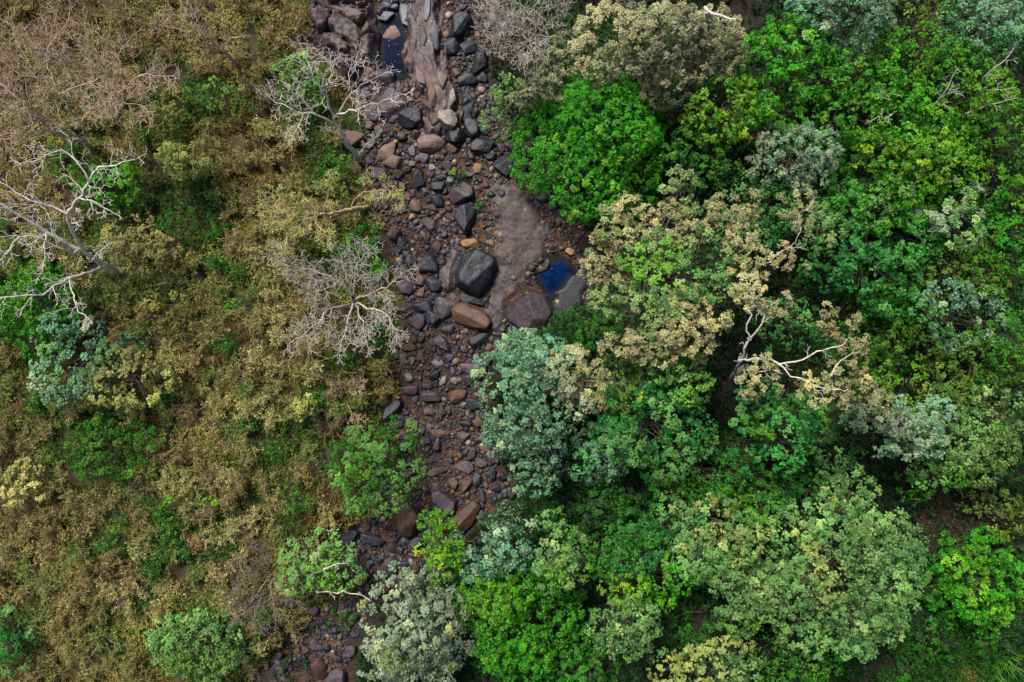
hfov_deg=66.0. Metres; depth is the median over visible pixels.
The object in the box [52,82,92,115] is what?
dry bush
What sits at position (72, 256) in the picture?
dry bush
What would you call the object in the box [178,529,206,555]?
dry bush
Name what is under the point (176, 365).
dry bush
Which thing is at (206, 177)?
dry bush
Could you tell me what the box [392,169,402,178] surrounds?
river stone
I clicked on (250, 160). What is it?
dry bush
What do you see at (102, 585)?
dry bush
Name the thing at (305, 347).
dry bush
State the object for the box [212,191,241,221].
dry bush
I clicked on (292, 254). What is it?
dry bush
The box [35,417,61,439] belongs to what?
dry bush
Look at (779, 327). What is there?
leafy tree
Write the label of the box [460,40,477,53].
boulder
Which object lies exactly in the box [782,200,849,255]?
leafy tree
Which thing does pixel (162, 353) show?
dry bush
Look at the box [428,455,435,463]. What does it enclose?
river stone
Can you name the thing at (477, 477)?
boulder
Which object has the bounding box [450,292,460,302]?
river stone
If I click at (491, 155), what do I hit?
river stone
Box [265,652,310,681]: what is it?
leafy shrub
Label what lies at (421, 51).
rock outcrop
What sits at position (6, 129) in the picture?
dry bush
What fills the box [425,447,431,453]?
river stone
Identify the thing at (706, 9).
dead tree
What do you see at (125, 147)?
dry bush
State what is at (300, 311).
dry bush
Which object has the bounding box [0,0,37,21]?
dry bush
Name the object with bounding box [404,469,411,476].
river stone
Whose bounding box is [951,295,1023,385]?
leafy tree
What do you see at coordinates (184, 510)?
dry bush
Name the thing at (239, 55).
dry bush
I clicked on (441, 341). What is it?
boulder
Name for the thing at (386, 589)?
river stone
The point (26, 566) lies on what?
dry bush
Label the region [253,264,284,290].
dry bush
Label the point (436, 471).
boulder
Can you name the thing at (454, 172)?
leafy shrub
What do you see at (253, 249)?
dry bush
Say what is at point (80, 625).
dry bush
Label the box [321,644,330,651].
river stone
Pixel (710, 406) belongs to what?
undergrowth
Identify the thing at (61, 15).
dry bush
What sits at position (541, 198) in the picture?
river stone
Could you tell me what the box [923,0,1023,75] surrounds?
leafy tree
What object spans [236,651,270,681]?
dry bush
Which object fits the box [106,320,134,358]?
dry bush
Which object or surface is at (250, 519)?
dry bush
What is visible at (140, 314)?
dry bush
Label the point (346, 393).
dry bush
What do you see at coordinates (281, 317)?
dry bush
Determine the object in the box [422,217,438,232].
boulder
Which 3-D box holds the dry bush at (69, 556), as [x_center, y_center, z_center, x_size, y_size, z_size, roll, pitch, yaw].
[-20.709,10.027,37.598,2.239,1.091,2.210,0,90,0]
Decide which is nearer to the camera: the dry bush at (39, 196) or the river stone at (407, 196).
the dry bush at (39, 196)
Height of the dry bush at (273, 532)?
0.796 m
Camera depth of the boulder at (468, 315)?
39.44 m
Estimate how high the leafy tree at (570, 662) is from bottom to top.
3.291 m
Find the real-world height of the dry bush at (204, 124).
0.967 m
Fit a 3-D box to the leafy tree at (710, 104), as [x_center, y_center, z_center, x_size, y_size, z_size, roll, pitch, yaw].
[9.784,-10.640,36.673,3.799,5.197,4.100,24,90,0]
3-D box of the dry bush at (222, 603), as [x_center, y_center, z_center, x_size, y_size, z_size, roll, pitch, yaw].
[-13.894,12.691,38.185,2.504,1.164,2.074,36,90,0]
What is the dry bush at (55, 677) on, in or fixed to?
on the ground
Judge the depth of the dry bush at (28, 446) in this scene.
37.39 m
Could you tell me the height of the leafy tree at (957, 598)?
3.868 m
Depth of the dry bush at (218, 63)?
38.02 m
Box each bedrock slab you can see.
[254,650,288,681]
[438,237,461,292]
[457,84,479,119]
[484,179,554,333]
[553,268,587,314]
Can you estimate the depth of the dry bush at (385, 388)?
39.40 m
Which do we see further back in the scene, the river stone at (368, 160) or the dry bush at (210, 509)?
the river stone at (368, 160)
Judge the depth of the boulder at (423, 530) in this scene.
39.74 m
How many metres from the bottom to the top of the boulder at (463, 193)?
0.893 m
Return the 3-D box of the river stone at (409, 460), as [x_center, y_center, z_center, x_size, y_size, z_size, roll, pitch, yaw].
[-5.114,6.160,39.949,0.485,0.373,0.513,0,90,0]
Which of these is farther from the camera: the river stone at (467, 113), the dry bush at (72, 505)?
the river stone at (467, 113)
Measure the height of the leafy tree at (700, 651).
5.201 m
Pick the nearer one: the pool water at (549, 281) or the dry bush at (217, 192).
the dry bush at (217, 192)
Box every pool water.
[378,7,408,80]
[533,254,577,301]
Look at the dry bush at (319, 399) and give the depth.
38.23 m
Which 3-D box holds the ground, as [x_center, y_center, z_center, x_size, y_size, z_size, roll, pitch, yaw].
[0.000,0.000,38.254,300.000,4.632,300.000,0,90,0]
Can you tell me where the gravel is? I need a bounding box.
[246,0,592,681]
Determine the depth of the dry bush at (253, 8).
38.45 m
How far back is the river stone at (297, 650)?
39.84 m
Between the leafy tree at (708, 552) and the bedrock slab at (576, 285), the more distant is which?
the bedrock slab at (576, 285)
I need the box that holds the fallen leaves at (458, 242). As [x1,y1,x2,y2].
[278,3,586,680]
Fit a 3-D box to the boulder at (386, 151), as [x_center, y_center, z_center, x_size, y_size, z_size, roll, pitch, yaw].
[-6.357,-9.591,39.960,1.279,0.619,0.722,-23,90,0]
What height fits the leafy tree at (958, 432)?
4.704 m
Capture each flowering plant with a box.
[161,495,175,509]
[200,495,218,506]
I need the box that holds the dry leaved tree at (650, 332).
[576,164,734,370]
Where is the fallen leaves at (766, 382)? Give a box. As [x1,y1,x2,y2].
[354,0,1023,681]
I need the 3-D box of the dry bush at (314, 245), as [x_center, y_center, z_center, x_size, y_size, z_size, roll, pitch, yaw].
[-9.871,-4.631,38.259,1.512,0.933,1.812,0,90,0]
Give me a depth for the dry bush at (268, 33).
38.58 m
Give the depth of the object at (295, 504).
38.00 m
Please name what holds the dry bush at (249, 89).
on the ground
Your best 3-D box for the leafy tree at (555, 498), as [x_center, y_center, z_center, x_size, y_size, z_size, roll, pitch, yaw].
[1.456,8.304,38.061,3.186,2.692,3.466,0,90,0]
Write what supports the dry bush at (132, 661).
on the ground
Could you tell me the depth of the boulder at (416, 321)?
39.72 m
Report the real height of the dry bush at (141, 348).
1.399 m
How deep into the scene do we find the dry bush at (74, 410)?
37.52 m
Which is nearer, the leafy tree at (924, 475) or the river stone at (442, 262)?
the leafy tree at (924, 475)
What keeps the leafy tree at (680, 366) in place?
on the ground
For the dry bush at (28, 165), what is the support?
on the ground
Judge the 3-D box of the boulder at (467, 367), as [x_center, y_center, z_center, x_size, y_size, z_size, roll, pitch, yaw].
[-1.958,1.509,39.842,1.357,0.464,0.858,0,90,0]
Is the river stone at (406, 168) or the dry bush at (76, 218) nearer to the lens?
the dry bush at (76, 218)
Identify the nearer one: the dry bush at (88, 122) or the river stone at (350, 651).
the dry bush at (88, 122)
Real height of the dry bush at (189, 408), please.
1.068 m
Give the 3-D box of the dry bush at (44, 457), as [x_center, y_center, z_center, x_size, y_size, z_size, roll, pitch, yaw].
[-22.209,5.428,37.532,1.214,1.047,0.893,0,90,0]
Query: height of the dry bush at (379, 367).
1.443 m
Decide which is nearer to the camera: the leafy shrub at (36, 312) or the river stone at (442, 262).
the leafy shrub at (36, 312)
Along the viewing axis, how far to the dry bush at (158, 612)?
37.78 m
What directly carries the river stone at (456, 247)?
on the ground
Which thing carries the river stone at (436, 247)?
on the ground
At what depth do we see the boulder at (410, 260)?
39.82 m
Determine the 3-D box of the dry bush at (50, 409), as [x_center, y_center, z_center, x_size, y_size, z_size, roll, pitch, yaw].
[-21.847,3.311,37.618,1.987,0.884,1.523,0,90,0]
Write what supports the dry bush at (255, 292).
on the ground
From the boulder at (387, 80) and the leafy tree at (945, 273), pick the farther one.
the boulder at (387, 80)
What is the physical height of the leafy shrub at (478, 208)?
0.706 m
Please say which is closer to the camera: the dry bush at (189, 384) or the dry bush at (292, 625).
the dry bush at (189, 384)
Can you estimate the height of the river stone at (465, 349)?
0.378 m
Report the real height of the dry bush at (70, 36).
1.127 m
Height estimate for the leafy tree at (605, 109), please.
5.882 m
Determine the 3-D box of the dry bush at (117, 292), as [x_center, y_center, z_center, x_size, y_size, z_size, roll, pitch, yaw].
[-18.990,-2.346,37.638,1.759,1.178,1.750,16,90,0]
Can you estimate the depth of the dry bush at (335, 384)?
38.41 m
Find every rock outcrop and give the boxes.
[310,0,381,90]
[401,0,463,139]
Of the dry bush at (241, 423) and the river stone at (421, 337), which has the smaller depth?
the dry bush at (241, 423)
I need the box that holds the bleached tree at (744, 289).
[703,187,894,415]
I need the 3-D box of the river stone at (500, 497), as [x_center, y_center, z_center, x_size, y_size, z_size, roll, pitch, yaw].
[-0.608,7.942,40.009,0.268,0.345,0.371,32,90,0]
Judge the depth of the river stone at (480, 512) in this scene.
39.77 m
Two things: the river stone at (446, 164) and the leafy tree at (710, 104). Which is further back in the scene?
the river stone at (446, 164)
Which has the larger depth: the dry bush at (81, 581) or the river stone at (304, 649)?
the river stone at (304, 649)
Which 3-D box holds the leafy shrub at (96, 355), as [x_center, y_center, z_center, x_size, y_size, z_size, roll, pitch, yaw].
[-20.524,0.558,36.528,5.094,3.601,4.898,-43,90,0]
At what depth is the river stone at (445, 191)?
39.90 m
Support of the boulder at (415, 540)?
on the ground
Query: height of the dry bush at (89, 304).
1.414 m
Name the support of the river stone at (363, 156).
on the ground
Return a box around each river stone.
[275,652,282,658]
[294,646,300,655]
[300,654,308,663]
[301,645,308,653]
[303,606,318,614]
[309,638,321,650]
[317,618,324,625]
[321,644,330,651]
[328,625,340,633]
[328,652,335,658]
[333,655,341,662]
[338,603,344,610]
[345,645,355,657]
[356,574,367,585]
[359,152,366,159]
[361,89,371,100]
[362,167,370,174]
[364,120,375,129]
[364,156,372,163]
[364,520,370,530]
[365,560,373,565]
[366,138,375,147]
[373,200,378,209]
[373,565,380,574]
[383,2,390,7]
[383,583,390,592]
[386,542,396,553]
[388,115,397,122]
[389,4,397,8]
[391,187,399,197]
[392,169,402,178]
[392,420,403,427]
[395,131,407,139]
[396,546,404,553]
[397,236,406,248]
[399,182,405,191]
[399,207,406,212]
[400,342,416,351]
[400,561,409,567]
[403,166,410,171]
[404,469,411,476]
[405,192,410,200]
[405,373,413,381]
[406,338,417,343]
[406,419,417,425]
[407,145,416,155]
[407,458,414,466]
[409,161,415,165]
[409,199,422,211]
[409,271,415,276]
[410,357,415,364]
[411,395,418,402]
[412,561,418,573]
[414,275,424,285]
[415,223,423,230]
[416,16,420,25]
[416,287,424,297]
[416,343,422,348]
[416,353,424,360]
[418,332,425,341]
[418,428,424,434]
[418,490,421,498]
[419,152,428,163]
[421,382,433,388]
[422,187,428,193]
[422,204,437,211]
[422,436,431,443]
[423,407,434,415]
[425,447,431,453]
[427,170,433,177]
[427,339,434,345]
[428,163,435,170]
[428,369,438,380]
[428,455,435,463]
[429,291,441,300]
[431,240,440,253]
[431,359,442,367]
[432,438,441,450]
[433,380,438,387]
[434,153,440,158]
[436,173,446,180]
[438,259,445,265]
[439,375,446,385]
[440,230,447,237]
[441,324,455,334]
[442,99,446,109]
[442,160,451,169]
[442,187,447,195]
[445,353,454,361]
[445,406,451,414]
[446,177,453,184]
[447,477,457,488]
[448,142,458,152]
[448,457,453,463]
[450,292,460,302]
[451,68,459,77]
[451,377,457,384]
[453,245,460,251]
[456,441,461,451]
[456,451,462,458]
[457,431,470,443]
[458,3,466,10]
[458,419,471,427]
[461,346,468,353]
[462,110,472,120]
[464,172,472,177]
[465,138,471,143]
[465,374,473,385]
[466,446,476,460]
[468,150,474,160]
[472,163,481,172]
[472,175,478,182]
[472,415,484,427]
[474,31,480,38]
[475,17,483,21]
[475,71,487,81]
[475,459,488,467]
[477,509,483,516]
[478,213,486,219]
[478,431,486,440]
[479,489,485,503]
[481,445,489,452]
[482,22,490,32]
[482,354,491,366]
[483,150,495,159]
[483,182,489,187]
[484,469,495,480]
[485,343,493,351]
[489,484,500,491]
[491,495,496,503]
[493,331,502,337]
[496,143,504,155]
[497,471,506,480]
[497,493,502,500]
[501,128,510,138]
[506,487,515,498]
[536,195,547,201]
[565,248,574,254]
[575,257,584,267]
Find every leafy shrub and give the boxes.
[0,254,93,359]
[0,457,53,511]
[0,603,42,680]
[26,299,148,411]
[61,154,145,224]
[63,409,166,485]
[77,344,183,410]
[86,213,190,278]
[123,277,200,341]
[143,599,261,681]
[147,85,199,143]
[153,141,212,180]
[153,177,234,252]
[172,524,198,565]
[194,75,255,118]
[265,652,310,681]
[268,50,331,109]
[292,392,317,421]
[303,150,363,195]
[323,606,355,632]
[335,222,387,280]
[348,286,403,352]
[448,168,468,186]
[471,200,482,218]
[541,180,564,204]
[893,652,934,681]
[898,606,973,666]
[965,601,1023,664]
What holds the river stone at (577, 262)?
on the ground
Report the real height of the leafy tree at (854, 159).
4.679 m
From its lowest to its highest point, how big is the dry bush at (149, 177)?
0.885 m
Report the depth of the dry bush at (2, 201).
37.38 m
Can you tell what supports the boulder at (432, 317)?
on the ground
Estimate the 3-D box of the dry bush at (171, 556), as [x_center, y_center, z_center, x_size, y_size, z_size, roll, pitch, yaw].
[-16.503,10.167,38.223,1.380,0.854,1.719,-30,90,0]
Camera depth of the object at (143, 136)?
37.60 m
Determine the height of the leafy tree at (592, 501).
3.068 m
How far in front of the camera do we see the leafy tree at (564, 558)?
34.56 m
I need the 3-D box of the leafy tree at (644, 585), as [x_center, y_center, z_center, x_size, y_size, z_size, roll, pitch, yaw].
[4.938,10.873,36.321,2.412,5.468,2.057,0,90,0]
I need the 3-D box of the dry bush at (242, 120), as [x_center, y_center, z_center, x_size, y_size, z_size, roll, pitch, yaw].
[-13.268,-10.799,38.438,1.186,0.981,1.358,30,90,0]
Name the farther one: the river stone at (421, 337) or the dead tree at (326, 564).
the river stone at (421, 337)
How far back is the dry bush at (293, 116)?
38.38 m
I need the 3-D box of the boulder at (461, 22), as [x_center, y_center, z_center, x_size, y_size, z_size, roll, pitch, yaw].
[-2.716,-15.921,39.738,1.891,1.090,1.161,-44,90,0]
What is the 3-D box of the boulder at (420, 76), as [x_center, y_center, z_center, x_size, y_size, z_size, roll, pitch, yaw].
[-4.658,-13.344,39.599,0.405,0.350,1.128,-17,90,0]
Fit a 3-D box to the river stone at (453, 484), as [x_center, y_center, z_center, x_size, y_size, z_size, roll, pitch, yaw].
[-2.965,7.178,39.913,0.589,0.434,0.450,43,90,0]
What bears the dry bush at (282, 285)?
on the ground
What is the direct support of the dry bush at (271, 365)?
on the ground
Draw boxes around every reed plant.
[918,621,1003,681]
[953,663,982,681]
[963,629,1023,681]
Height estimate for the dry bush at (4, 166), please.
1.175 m
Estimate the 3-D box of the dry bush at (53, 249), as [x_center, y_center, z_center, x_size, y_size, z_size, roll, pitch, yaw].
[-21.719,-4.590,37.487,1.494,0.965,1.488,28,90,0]
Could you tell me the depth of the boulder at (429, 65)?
39.43 m
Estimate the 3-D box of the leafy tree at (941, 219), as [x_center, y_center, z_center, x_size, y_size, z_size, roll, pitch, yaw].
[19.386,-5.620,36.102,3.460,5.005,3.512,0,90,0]
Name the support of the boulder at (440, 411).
on the ground
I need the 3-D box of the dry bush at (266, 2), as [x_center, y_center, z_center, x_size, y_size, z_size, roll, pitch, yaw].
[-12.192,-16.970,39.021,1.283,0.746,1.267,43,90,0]
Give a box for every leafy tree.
[275,527,367,598]
[326,414,426,517]
[357,561,478,681]
[412,506,476,586]
[447,547,594,681]
[451,499,542,585]
[465,557,543,628]
[470,326,585,501]
[478,72,544,143]
[503,50,577,109]
[507,58,672,224]
[509,477,575,544]
[529,505,598,597]
[534,340,614,421]
[540,301,618,362]
[540,623,620,681]
[541,467,654,544]
[542,0,749,112]
[557,413,652,492]
[581,507,676,584]
[584,590,663,663]
[595,369,719,482]
[596,561,653,612]
[604,357,647,415]
[614,217,750,323]
[622,529,694,616]
[637,337,715,408]
[638,439,780,509]
[646,632,765,681]
[647,158,706,224]
[647,481,737,550]
[649,486,767,597]
[653,563,729,659]
[659,118,746,194]
[678,54,769,149]
[697,468,800,531]
[703,548,784,639]
[705,166,822,250]
[714,106,800,168]
[722,376,830,479]
[726,460,931,663]
[732,2,845,159]
[745,121,844,196]
[746,292,820,351]
[747,626,844,681]
[768,462,836,516]
[779,385,868,489]
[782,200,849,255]
[783,0,897,59]
[795,165,858,229]
[796,168,950,320]
[798,21,934,177]
[822,284,920,381]
[837,124,924,204]
[838,389,957,462]
[847,117,984,209]
[851,171,931,237]
[868,39,1020,188]
[871,324,1004,430]
[872,19,969,92]
[883,0,960,67]
[894,445,977,504]
[899,377,1023,489]
[902,175,986,252]
[903,522,1023,639]
[904,239,1011,312]
[907,277,1008,354]
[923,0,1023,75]
[928,533,969,555]
[943,86,1023,216]
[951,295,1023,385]
[954,483,1023,541]
[959,187,1023,297]
[961,373,1023,453]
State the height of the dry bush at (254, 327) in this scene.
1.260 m
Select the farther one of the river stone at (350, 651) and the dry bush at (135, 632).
the river stone at (350, 651)
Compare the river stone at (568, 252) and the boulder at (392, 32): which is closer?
the river stone at (568, 252)
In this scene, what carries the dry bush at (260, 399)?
on the ground
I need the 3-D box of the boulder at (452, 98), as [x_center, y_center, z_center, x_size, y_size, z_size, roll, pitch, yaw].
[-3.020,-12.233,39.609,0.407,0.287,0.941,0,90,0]
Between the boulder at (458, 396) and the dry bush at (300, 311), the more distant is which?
the boulder at (458, 396)
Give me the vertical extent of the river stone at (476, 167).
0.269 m
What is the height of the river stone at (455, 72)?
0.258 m
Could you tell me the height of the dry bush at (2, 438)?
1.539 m
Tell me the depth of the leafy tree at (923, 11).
35.22 m
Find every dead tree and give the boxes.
[0,0,181,155]
[0,126,147,331]
[147,0,249,67]
[221,532,309,635]
[251,35,414,163]
[261,232,418,364]
[312,539,349,578]
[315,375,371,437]
[315,589,371,602]
[470,0,579,73]
[703,5,735,23]
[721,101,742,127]
[865,89,896,124]
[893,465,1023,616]
[930,68,963,106]
[964,39,1018,114]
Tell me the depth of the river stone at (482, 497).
39.76 m
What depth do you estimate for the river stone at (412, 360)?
39.83 m
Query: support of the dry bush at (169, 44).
on the ground
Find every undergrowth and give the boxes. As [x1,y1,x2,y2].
[0,0,404,681]
[354,0,1023,681]
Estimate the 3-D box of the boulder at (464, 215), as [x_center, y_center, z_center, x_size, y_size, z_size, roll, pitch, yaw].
[-2.405,-6.307,39.778,1.093,1.036,1.996,21,90,0]
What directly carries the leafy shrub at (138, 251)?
on the ground
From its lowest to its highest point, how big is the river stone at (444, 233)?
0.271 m
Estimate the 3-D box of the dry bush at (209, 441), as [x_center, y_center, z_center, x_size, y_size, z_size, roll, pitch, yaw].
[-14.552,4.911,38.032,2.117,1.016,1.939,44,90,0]
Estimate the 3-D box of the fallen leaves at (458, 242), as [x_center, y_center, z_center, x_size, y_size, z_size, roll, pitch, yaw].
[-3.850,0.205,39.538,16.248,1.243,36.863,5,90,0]
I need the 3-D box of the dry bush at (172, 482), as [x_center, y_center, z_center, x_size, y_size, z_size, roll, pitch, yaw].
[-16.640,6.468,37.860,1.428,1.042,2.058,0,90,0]
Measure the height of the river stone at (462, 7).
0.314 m
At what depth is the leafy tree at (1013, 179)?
34.57 m
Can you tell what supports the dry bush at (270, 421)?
on the ground
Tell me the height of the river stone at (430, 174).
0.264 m
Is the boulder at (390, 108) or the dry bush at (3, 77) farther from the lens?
the boulder at (390, 108)
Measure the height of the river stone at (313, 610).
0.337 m
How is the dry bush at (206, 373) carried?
on the ground
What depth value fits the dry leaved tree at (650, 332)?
32.35 m
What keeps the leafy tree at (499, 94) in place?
on the ground
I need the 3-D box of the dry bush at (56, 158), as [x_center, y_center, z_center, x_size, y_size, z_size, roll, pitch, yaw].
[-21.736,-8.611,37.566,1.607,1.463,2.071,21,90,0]
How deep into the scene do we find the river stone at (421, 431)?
39.92 m
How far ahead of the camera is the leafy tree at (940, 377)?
36.63 m
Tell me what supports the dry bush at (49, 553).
on the ground
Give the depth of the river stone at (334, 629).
39.85 m
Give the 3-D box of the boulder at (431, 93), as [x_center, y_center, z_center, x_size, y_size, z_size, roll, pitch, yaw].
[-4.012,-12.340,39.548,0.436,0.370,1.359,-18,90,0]
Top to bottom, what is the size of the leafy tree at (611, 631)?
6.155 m
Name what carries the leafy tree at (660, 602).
on the ground
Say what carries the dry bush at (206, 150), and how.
on the ground
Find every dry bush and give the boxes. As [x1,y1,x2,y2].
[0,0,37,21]
[0,14,23,55]
[0,38,20,73]
[0,65,7,94]
[0,113,16,145]
[0,134,10,165]
[0,146,17,181]
[0,190,12,202]
[0,193,32,229]
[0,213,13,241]
[0,232,30,257]
[0,250,25,279]
[0,339,25,367]
[0,367,20,402]
[0,408,25,429]
[0,412,12,454]
[0,528,28,581]
[0,563,9,581]
[0,579,36,606]
[0,585,9,603]
[1,68,24,94]
[3,142,38,184]
[3,169,35,199]
[4,103,39,131]
[4,432,43,460]
[6,131,37,156]
[9,553,35,582]
[11,657,44,681]
[12,212,49,259]
[12,507,49,540]
[13,589,63,637]
[14,412,43,440]
[20,60,46,81]
[21,391,47,415]
[21,556,63,605]
[24,6,76,61]
[24,167,67,218]
[25,251,50,276]
[27,111,58,140]
[30,457,70,503]
[31,446,54,463]
[32,80,55,110]
[32,648,61,679]
[32,666,70,681]
[33,503,70,524]
[34,515,66,545]
[34,544,61,566]
[35,137,73,182]
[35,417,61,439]
[36,396,72,424]
[39,0,72,22]
[41,615,85,662]
[42,232,74,262]
[44,603,81,631]
[48,67,79,101]
[50,18,80,48]
[51,233,96,276]
[51,529,99,574]
[51,588,94,613]
[52,4,76,27]
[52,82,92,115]
[52,254,102,294]
[53,109,90,141]
[55,484,102,525]
[57,401,86,426]
[60,211,86,235]
[61,133,82,163]
[63,647,100,681]
[64,558,95,595]
[65,18,103,61]
[65,59,96,88]
[65,615,93,641]
[66,509,100,552]
[67,282,105,323]
[69,669,106,681]
[73,0,95,5]
[73,101,107,131]
[76,1,101,23]
[79,615,129,665]
[82,127,106,156]
[83,478,120,520]
[84,596,113,627]
[85,307,113,332]
[86,561,113,585]
[86,576,115,602]
[87,505,133,553]
[90,0,139,28]
[93,107,121,135]
[93,275,134,309]
[93,650,119,675]
[94,52,117,70]
[98,546,124,569]
[99,61,129,90]
[99,123,144,170]
[101,76,135,107]
[102,578,149,622]
[103,21,142,59]
[106,300,134,326]
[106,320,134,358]
[113,557,149,593]
[117,654,144,678]
[117,670,151,681]
[118,469,162,508]
[119,174,155,215]
[119,398,147,431]
[120,285,147,309]
[122,105,150,133]
[123,318,147,345]
[124,63,149,91]
[124,336,150,364]
[125,615,153,641]
[126,504,154,531]
[126,538,154,560]
[128,511,159,544]
[130,5,163,44]
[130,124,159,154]
[130,298,164,320]
[133,167,164,194]
[133,429,167,464]
[134,457,160,476]
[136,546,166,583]
[143,595,171,627]
[144,365,164,394]
[146,297,190,344]
[147,36,181,60]
[148,254,195,305]
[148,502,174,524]
[149,0,174,12]
[150,566,188,605]
[152,405,182,439]
[153,236,182,265]
[153,455,180,496]
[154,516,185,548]
[155,341,182,370]
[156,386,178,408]
[156,485,192,508]
[156,538,185,567]
[158,4,183,40]
[161,433,204,471]
[165,355,182,377]
[166,491,203,530]
[167,0,202,21]
[168,390,215,433]
[173,327,202,350]
[175,464,200,497]
[176,18,207,49]
[176,335,215,376]
[178,299,201,316]
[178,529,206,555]
[180,245,203,274]
[180,272,230,310]
[181,372,210,400]
[182,428,231,464]
[184,312,230,346]
[185,555,206,586]
[186,58,212,77]
[188,116,220,145]
[190,467,232,493]
[191,510,243,554]
[193,134,225,161]
[193,499,229,529]
[194,155,221,189]
[195,38,218,60]
[198,587,249,623]
[199,364,223,383]
[199,557,227,586]
[200,221,225,246]
[200,384,233,420]
[202,176,224,204]
[204,53,231,76]
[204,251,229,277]
[205,7,233,40]
[205,349,257,389]
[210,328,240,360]
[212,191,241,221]
[213,154,240,179]
[213,275,233,303]
[214,426,263,470]
[214,464,239,491]
[215,486,237,512]
[217,219,257,261]
[217,294,248,320]
[219,180,241,200]
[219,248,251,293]
[221,523,262,552]
[222,675,234,681]
[223,35,260,77]
[224,548,250,575]
[225,108,252,132]
[225,298,266,336]
[226,132,249,159]
[226,474,248,498]
[228,0,248,11]
[229,397,256,430]
[231,416,258,433]
[232,505,263,532]
[233,376,259,400]
[233,631,257,654]
[234,148,259,174]
[234,179,267,224]
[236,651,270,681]
[237,240,269,266]
[238,71,272,94]
[238,282,266,307]
[239,620,260,639]
[240,335,271,371]
[241,218,270,242]
[243,0,266,25]
[245,390,273,419]
[245,463,277,498]
[247,112,275,140]
[247,630,269,656]
[248,15,298,54]
[249,56,271,77]
[249,486,293,526]
[251,82,278,113]
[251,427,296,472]
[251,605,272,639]
[252,143,275,170]
[253,164,283,194]
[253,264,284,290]
[255,236,295,278]
[257,0,277,11]
[257,373,284,403]
[257,407,282,431]
[258,281,283,314]
[258,522,285,542]
[259,352,288,381]
[261,300,294,326]
[262,628,282,655]
[265,320,292,346]
[267,116,309,165]
[270,609,309,645]
[273,94,307,130]
[274,0,308,24]
[274,262,299,291]
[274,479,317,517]
[275,202,313,250]
[276,344,327,387]
[276,389,305,426]
[277,166,318,201]
[279,281,321,324]
[283,317,328,367]
[287,457,314,489]
[290,259,318,282]
[291,15,312,41]
[291,426,320,464]
[295,194,317,216]
[295,229,324,263]
[299,197,340,238]
[303,85,344,119]
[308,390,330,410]
[309,407,343,446]
[310,312,345,355]
[314,368,351,400]
[315,495,344,537]
[316,111,346,148]
[324,396,352,419]
[326,340,358,370]
[335,185,380,230]
[341,386,369,409]
[344,360,365,387]
[363,345,391,381]
[367,374,398,401]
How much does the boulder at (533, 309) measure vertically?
1.612 m
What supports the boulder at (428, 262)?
on the ground
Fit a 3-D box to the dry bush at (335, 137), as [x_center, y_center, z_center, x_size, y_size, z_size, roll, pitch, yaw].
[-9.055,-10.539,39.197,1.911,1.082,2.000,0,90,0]
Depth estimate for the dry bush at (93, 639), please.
38.20 m
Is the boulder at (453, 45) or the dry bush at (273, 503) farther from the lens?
the boulder at (453, 45)
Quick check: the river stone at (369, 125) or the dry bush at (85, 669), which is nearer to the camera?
the dry bush at (85, 669)
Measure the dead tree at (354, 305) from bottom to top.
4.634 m
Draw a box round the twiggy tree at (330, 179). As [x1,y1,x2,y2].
[247,166,406,257]
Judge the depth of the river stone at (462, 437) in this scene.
39.81 m
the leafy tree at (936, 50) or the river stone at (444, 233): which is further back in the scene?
the river stone at (444, 233)
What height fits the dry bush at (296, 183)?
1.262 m
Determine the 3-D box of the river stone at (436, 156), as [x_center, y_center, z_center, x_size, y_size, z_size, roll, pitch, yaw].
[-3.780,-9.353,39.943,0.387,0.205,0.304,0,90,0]
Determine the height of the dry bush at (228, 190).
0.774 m
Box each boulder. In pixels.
[290,670,313,681]
[309,658,327,680]
[325,669,346,681]
[339,527,361,546]
[340,129,364,145]
[357,66,374,82]
[361,531,384,545]
[366,104,380,121]
[367,167,388,180]
[373,69,395,86]
[374,125,387,137]
[376,142,395,160]
[377,11,394,20]
[377,87,407,122]
[379,555,398,577]
[381,397,402,422]
[382,25,400,39]
[382,155,402,168]
[386,228,401,241]
[392,497,421,537]
[396,281,412,294]
[397,107,423,129]
[399,3,407,25]
[399,352,406,367]
[402,385,418,395]
[405,254,416,266]
[407,536,424,549]
[408,313,424,330]
[410,37,416,59]
[411,2,418,21]
[411,167,425,187]
[412,300,431,311]
[416,65,425,84]
[417,133,443,152]
[417,253,438,273]
[420,25,426,45]
[420,390,441,401]
[421,512,434,533]
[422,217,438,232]
[423,0,430,20]
[424,55,434,74]
[425,275,441,291]
[425,310,440,324]
[427,82,436,107]
[427,112,438,125]
[428,466,450,476]
[429,181,444,190]
[429,429,448,437]
[430,193,442,207]
[431,488,457,514]
[432,24,438,49]
[433,334,451,351]
[434,297,456,319]
[437,71,447,90]
[437,109,456,129]
[438,405,443,421]
[439,49,442,64]
[440,37,461,54]
[440,498,481,532]
[443,126,466,141]
[449,89,455,106]
[449,181,475,204]
[449,389,466,403]
[450,11,473,40]
[451,301,491,329]
[453,461,473,473]
[454,201,476,237]
[455,249,497,297]
[457,72,476,85]
[458,476,472,492]
[459,293,485,305]
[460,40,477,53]
[460,238,479,248]
[460,363,486,378]
[464,117,477,137]
[465,398,485,410]
[467,333,489,346]
[470,137,495,154]
[472,51,487,74]
[472,473,481,488]
[479,122,490,135]
[493,155,513,176]
[504,137,533,158]
[506,291,555,333]
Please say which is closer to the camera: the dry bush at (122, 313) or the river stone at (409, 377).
the dry bush at (122, 313)
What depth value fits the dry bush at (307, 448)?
38.64 m
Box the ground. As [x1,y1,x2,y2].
[0,0,1023,681]

